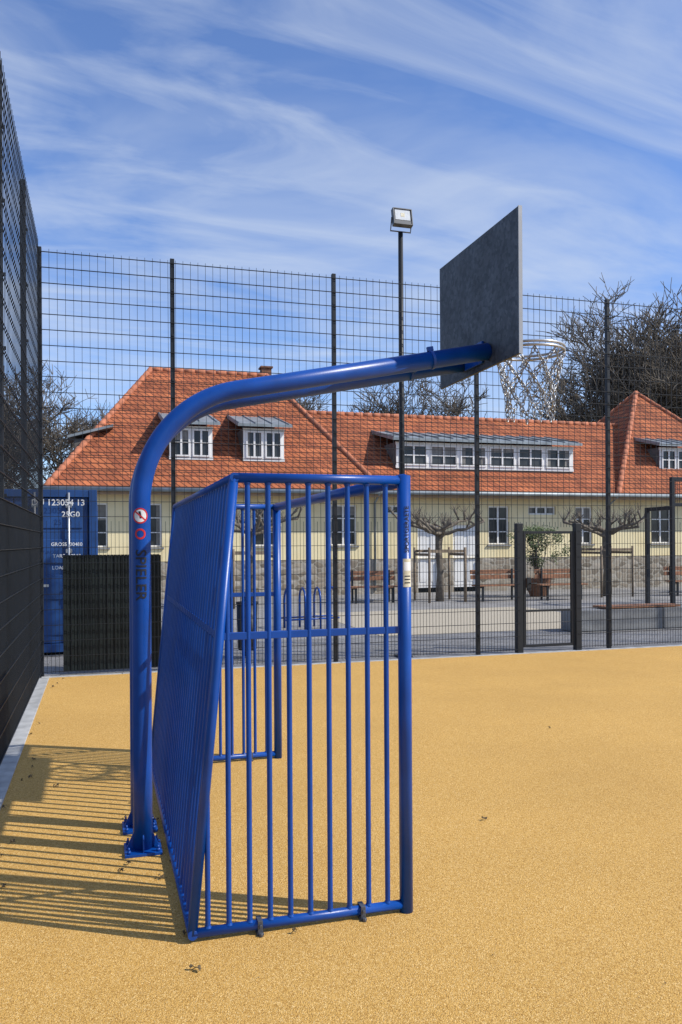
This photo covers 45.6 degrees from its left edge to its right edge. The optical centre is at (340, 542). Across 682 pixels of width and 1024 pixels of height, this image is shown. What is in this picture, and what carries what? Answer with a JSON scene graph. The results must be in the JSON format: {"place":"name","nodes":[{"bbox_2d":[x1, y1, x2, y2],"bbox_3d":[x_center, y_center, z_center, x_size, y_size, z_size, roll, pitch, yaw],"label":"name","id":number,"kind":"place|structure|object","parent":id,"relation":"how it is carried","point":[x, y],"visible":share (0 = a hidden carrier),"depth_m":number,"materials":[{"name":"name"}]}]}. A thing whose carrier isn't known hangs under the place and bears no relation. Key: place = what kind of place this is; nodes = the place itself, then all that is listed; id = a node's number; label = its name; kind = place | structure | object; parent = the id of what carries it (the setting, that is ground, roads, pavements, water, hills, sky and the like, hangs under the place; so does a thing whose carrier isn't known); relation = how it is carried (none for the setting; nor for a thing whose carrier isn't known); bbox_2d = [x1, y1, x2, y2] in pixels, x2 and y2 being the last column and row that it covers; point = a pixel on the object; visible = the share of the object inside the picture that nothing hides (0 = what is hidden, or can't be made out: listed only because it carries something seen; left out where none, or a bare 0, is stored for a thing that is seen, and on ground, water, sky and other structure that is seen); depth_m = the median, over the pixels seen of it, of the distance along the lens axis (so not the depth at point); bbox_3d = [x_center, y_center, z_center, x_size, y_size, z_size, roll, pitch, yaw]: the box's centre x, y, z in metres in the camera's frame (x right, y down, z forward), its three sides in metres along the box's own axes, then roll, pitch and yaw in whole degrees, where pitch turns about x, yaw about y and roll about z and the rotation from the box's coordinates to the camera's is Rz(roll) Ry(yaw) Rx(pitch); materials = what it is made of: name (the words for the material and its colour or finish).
{"place":"outdoors","nodes":[
{"label":"outdoors","id":0,"kind":"place"},
{"bbox_2d":[1,587,474,762],"bbox_3d":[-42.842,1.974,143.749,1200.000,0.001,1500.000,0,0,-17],"label":"ground","id":1,"kind":"structure","parent":0,"point":[421,590],"depth_m":29.16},
{"bbox_2d":[0,51,41,764],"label":"fence","id":2,"kind":"object","parent":1,"relation":"on","point":[20,645],"visible":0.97,"depth_m":7.65,"materials":[{"name":"black metal"}]},
{"bbox_2d":[0,677,48,808],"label":"kerb","id":3,"kind":"structure","parent":1,"relation":"on","point":[8,765],"depth_m":7.01,"materials":[{"name":"concrete"}]},
{"bbox_2d":[4,362,53,488],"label":"bare tree","id":4,"kind":"object","parent":1,"relation":"on","point":[18,428],"visible":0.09,"depth_m":41.93,"materials":[{"name":"brown plant"}]},
{"bbox_2d":[4,361,119,488],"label":"bare tree","id":5,"kind":"object","parent":1,"relation":"on","point":[58,436],"visible":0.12,"depth_m":40.40,"materials":[{"name":"brown plant"}]},
{"bbox_2d":[294,393,330,410],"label":"bare tree","id":6,"kind":"object","parent":1,"relation":"on","point":[309,401],"visible":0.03,"depth_m":53.85,"materials":[{"name":"brown plant"}]},
{"bbox_2d":[41,644,681,677],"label":"kerb","id":7,"kind":"structure","parent":1,"relation":"on","point":[389,659],"depth_m":11.92,"materials":[{"name":"concrete"}]},
{"bbox_2d":[97,494,681,561],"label":"walls","id":8,"kind":"structure","parent":1,"relation":"on","point":[118,535],"depth_m":27.35,"materials":[{"name":"beige paint"}]},
{"bbox_2d":[51,371,681,493],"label":"roof","id":9,"kind":"structure","parent":8,"relation":"on","point":[110,475],"depth_m":28.46,"materials":[{"name":"tile"}]},
{"bbox_2d":[75,440,81,447],"bbox_3d":[-7.989,-2.826,26.476,1.350,0.950,1.300,0,0,-17],"label":"side dormer","id":10,"kind":"object","parent":9,"relation":"on","point":[77,442],"visible":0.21,"depth_m":25.69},
{"bbox_2d":[67,424,112,443],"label":"side dormer roof","id":11,"kind":"structure","parent":10,"relation":"on","point":[78,435],"depth_m":25.78,"materials":[{"name":"metal"}]},
{"bbox_2d":[158,412,219,459],"bbox_3d":[-5.070,-3.384,26.826,1.790,2.270,2.600,0,0,-17],"label":"dormer","id":12,"kind":"object","parent":9,"relation":"attached to","point":[198,441],"visible":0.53,"depth_m":25.88,"materials":[{"name":"white paint"}]},
{"bbox_2d":[227,415,291,461],"bbox_3d":[-2.818,-3.398,27.497,1.790,2.270,2.600,0,0,-17],"label":"dormer","id":13,"kind":"object","parent":9,"relation":"attached to","point":[247,436],"visible":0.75,"depth_m":26.51,"materials":[{"name":"white paint"}]},
{"bbox_2d":[258,366,272,374],"bbox_3d":[-2.906,-6.327,31.285,0.480,0.890,0.500,0,0,-17],"label":"chimney","id":14,"kind":"object","parent":9,"relation":"on","point":[267,369],"visible":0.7,"depth_m":31.09,"materials":[{"name":"brown brick"}]},
{"bbox_2d":[43,367,681,493],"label":"ridge tiles","id":15,"kind":"object","parent":9,"relation":"on","point":[50,480],"visible":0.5,"depth_m":30.26,"materials":[{"name":"tile"}]},
{"bbox_2d":[43,486,681,590],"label":"gutters","id":16,"kind":"object","parent":9,"relation":"attached to","point":[155,489],"visible":0.4,"depth_m":26.79,"materials":[{"name":"metal"}]},
{"bbox_2d":[97,491,681,499],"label":"eaves","id":17,"kind":"object","parent":9,"relation":"attached to","point":[381,495],"visible":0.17,"depth_m":27.10,"materials":[{"name":"brown wood"}]},
{"bbox_2d":[371,430,582,472],"bbox_3d":[4.903,-3.191,29.694,7.340,2.022,2.600,0,0,-17],"label":"dormer","id":18,"kind":"object","parent":9,"relation":"attached to","point":[460,460],"visible":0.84,"depth_m":28.75,"materials":[{"name":"white paint"}]},
{"bbox_2d":[633,437,681,468],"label":"dormer","id":19,"kind":"object","parent":9,"relation":"attached to","point":[674,461],"visible":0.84,"depth_m":30.95,"materials":[{"name":"white paint"}]},
{"bbox_2d":[97,503,669,546],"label":"window frames","id":20,"kind":"structure","parent":8,"relation":"attached to","point":[497,518],"depth_m":28.32,"materials":[{"name":"white wood"}]},
{"bbox_2d":[97,505,667,545],"bbox_3d":[4.558,-0.603,28.102,25.800,1.350,0.004,0,0,-17],"label":"window glass","id":21,"kind":"object","parent":20,"relation":"in","point":[155,524],"visible":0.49,"depth_m":26.86,"materials":[{"name":"glass"}]},
{"bbox_2d":[98,544,669,548],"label":"sills","id":22,"kind":"structure","parent":8,"relation":"attached to","point":[358,546],"depth_m":26.69,"materials":[{"name":"concrete"}]},
{"bbox_2d":[417,525,474,587],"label":"doors","id":23,"kind":"structure","parent":8,"relation":"attached to","point":[424,540],"depth_m":27.84,"materials":[{"name":"white paint"}]},
{"bbox_2d":[327,376,488,417],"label":"bare tree","id":24,"kind":"object","parent":1,"relation":"on","point":[446,405],"visible":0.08,"depth_m":53.64,"materials":[{"name":"brown plant"}]},
{"bbox_2d":[161,556,681,598],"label":"stone plinth","id":25,"kind":"structure","parent":1,"relation":"on","point":[495,563],"depth_m":27.99,"materials":[{"name":"grey stone"}]},
{"bbox_2d":[511,272,681,421],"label":"bare tree","id":26,"kind":"object","parent":1,"relation":"on","point":[590,408],"visible":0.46,"depth_m":53.20,"materials":[{"name":"brown plant"}]},
{"bbox_2d":[543,285,681,421],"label":"bare tree","id":27,"kind":"object","parent":1,"relation":"on","point":[643,347],"visible":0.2,"depth_m":54.04,"materials":[{"name":"brown plant"}]},
{"bbox_2d":[0,646,681,1023],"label":"sports court","id":28,"kind":"object","parent":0,"point":[552,882],"visible":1,"depth_m":4.31,"materials":[{"name":"rubber"}]},
{"bbox_2d":[0,678,550,970],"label":"dry leaves","id":29,"kind":"object","parent":28,"relation":"on","point":[161,876],"visible":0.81,"depth_m":4.29,"materials":[{"name":"brown plant"}]},
{"bbox_2d":[152,473,412,940],"bbox_3d":[-0.565,0.696,4.934,1.028,2.016,2.886,0,0,-17],"label":"football goal","id":30,"kind":"object","parent":28,"relation":"on","point":[197,626],"visible":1,"depth_m":3.70,"materials":[{"name":"metal"}]},
{"bbox_2d":[122,205,565,858],"bbox_3d":[0.115,-0.133,5.055,2.866,3.665,1.151,0,0,-17],"label":"basketball hoop","id":31,"kind":"object","parent":28,"relation":"on","point":[480,303],"visible":1,"depth_m":4.83,"materials":[{"name":"metal"}]},
{"bbox_2d":[0,0,681,488],"label":"sky","id":32,"kind":"structure","parent":0,"point":[280,135],"materials":[{"name":"blue"}]},
{"bbox_2d":[44,586,681,675],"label":"pavement","id":33,"kind":"structure","parent":0,"point":[462,646],"depth_m":14.63,"materials":[{"name":"grey concrete"}]},
{"bbox_2d":[6,489,97,652],"bbox_3d":[-5.814,0.451,15.155,2.430,2.530,6.030,0,0,-17],"label":"shipping container","id":34,"kind":"object","parent":33,"relation":"on","point":[76,531],"visible":0.42,"depth_m":12.52,"materials":[{"name":"metal"}]},
{"bbox_2d":[63,554,160,670],"bbox_3d":[-3.046,0.924,10.830,1.260,1.530,0.060,0,0,-17],"label":"privacy screen","id":35,"kind":"object","parent":33,"relation":"on","point":[93,628],"visible":0.58,"depth_m":10.76,"materials":[{"name":"black plastic"}]},
{"bbox_2d":[236,592,257,655],"bbox_3d":[-1.398,1.224,12.065,0.337,0.970,0.364,0,0,-17],"label":"litter bin","id":36,"kind":"object","parent":33,"relation":"on","point":[238,617],"visible":0.3,"depth_m":11.95,"materials":[{"name":"black metal"}]},
{"bbox_2d":[232,549,271,608],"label":"tree stakes","id":37,"kind":"object","parent":33,"relation":"on","point":[239,552],"visible":0.18,"depth_m":21.11,"materials":[{"name":"brown wood"}]},
{"bbox_2d":[234,497,304,600],"bbox_3d":[-2.177,0.230,21.680,2.774,2.977,2.309,0,0,18],"label":"pollarded plane tree","id":38,"kind":"object","parent":33,"relation":"on","point":[257,524],"visible":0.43,"depth_m":21.64,"materials":[{"name":"brown plant"}]},
{"bbox_2d":[281,586,339,629],"bbox_3d":[-0.627,1.294,16.225,1.241,0.820,0.548,0,0,-25],"label":"bicycle rack","id":39,"kind":"object","parent":33,"relation":"on","point":[299,619],"visible":0.5,"depth_m":16.23,"materials":[{"name":"metal"}]},
{"bbox_2d":[37,246,681,677],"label":"fence","id":40,"kind":"object","parent":33,"relation":"on","point":[477,504],"visible":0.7,"depth_m":11.65,"materials":[{"name":"black metal"}]},
{"bbox_2d":[514,523,581,652],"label":"fence gate","id":41,"kind":"structure","parent":40,"relation":"attached to","point":[575,610],"depth_m":12.53,"materials":[{"name":"black metal"}]},
{"bbox_2d":[350,570,396,603],"bbox_3d":[0.890,1.235,22.943,1.500,0.920,0.470,0,0,-17],"label":"park bench","id":42,"kind":"object","parent":33,"relation":"on","point":[356,578],"visible":0.65,"depth_m":23.05,"materials":[{"name":"brown wood"}]},
{"bbox_2d":[390,207,412,656],"bbox_3d":[0.910,-1.630,12.072,0.338,6.649,0.248,0,0,-17],"label":"floodlight pole","id":43,"kind":"object","parent":33,"relation":"on","point":[402,217],"visible":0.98,"depth_m":12.05,"materials":[{"name":"black metal"}]},
{"bbox_2d":[388,502,483,600],"bbox_3d":[2.878,0.223,23.285,2.526,2.929,2.346,0,0,-30],"label":"pollarded plane tree","id":44,"kind":"object","parent":33,"relation":"on","point":[426,526],"visible":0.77,"depth_m":23.30,"materials":[{"name":"brown plant"}]},
{"bbox_2d":[414,547,466,602],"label":"tree stakes","id":45,"kind":"object","parent":33,"relation":"on","point":[449,551],"visible":0.84,"depth_m":23.00,"materials":[{"name":"brown wood"}]},
{"bbox_2d":[470,568,513,601],"bbox_3d":[4.511,1.212,23.397,1.500,0.920,0.470,0,0,-17],"label":"park bench","id":46,"kind":"object","parent":33,"relation":"on","point":[505,571],"visible":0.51,"depth_m":23.56,"materials":[{"name":"brown wood"}]},
{"bbox_2d":[509,522,569,596],"bbox_3d":[6.278,0.495,25.227,2.239,2.333,1.704,0,0,12],"label":"potted shrub","id":47,"kind":"object","parent":33,"relation":"on","point":[534,557],"visible":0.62,"depth_m":24.91,"materials":[{"name":"green plant"}]},
{"bbox_2d":[534,568,587,600],"bbox_3d":[6.418,1.201,23.652,1.500,0.920,0.470,0,0,-17],"label":"park bench","id":48,"kind":"object","parent":33,"relation":"on","point":[541,576],"visible":0.59,"depth_m":23.64,"materials":[{"name":"brown wood"}]},
{"bbox_2d":[558,502,644,595],"bbox_3d":[8.284,0.194,25.013,2.395,2.921,2.329,0,0,-17],"label":"pollarded plane tree","id":49,"kind":"object","parent":33,"relation":"on","point":[601,530],"visible":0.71,"depth_m":25.12,"materials":[{"name":"brown plant"}]},
{"bbox_2d":[581,546,633,596],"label":"tree stakes","id":50,"kind":"object","parent":33,"relation":"on","point":[613,550],"visible":0.57,"depth_m":24.81,"materials":[{"name":"brown wood"}]},
{"bbox_2d":[561,605,681,631],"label":"concrete blocks","id":51,"kind":"structure","parent":33,"relation":"on","point":[565,615],"depth_m":15.54,"materials":[{"name":"grey concrete"}]},
{"bbox_2d":[593,603,679,608],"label":"wood slats","id":52,"kind":"object","parent":51,"relation":"on","point":[644,605],"visible":0.66,"depth_m":15.72,"materials":[{"name":"brown wood"}]},
{"bbox_2d":[645,477,681,603],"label":"multisport goal frame","id":53,"kind":"object","parent":33,"relation":"on","point":[672,498],"visible":0.71,"depth_m":21.05,"materials":[{"name":"black metal"}]},
{"bbox_2d":[663,566,681,595],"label":"park bench","id":54,"kind":"object","parent":33,"relation":"on","point":[676,573],"visible":0.59,"depth_m":25.26,"materials":[{"name":"brown wood"}]},
{"bbox_2d":[312,607,560,635],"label":"gravel path","id":55,"kind":"structure","parent":0,"point":[466,620],"depth_m":17.69,"materials":[{"name":"beige gravel"}]}
]}

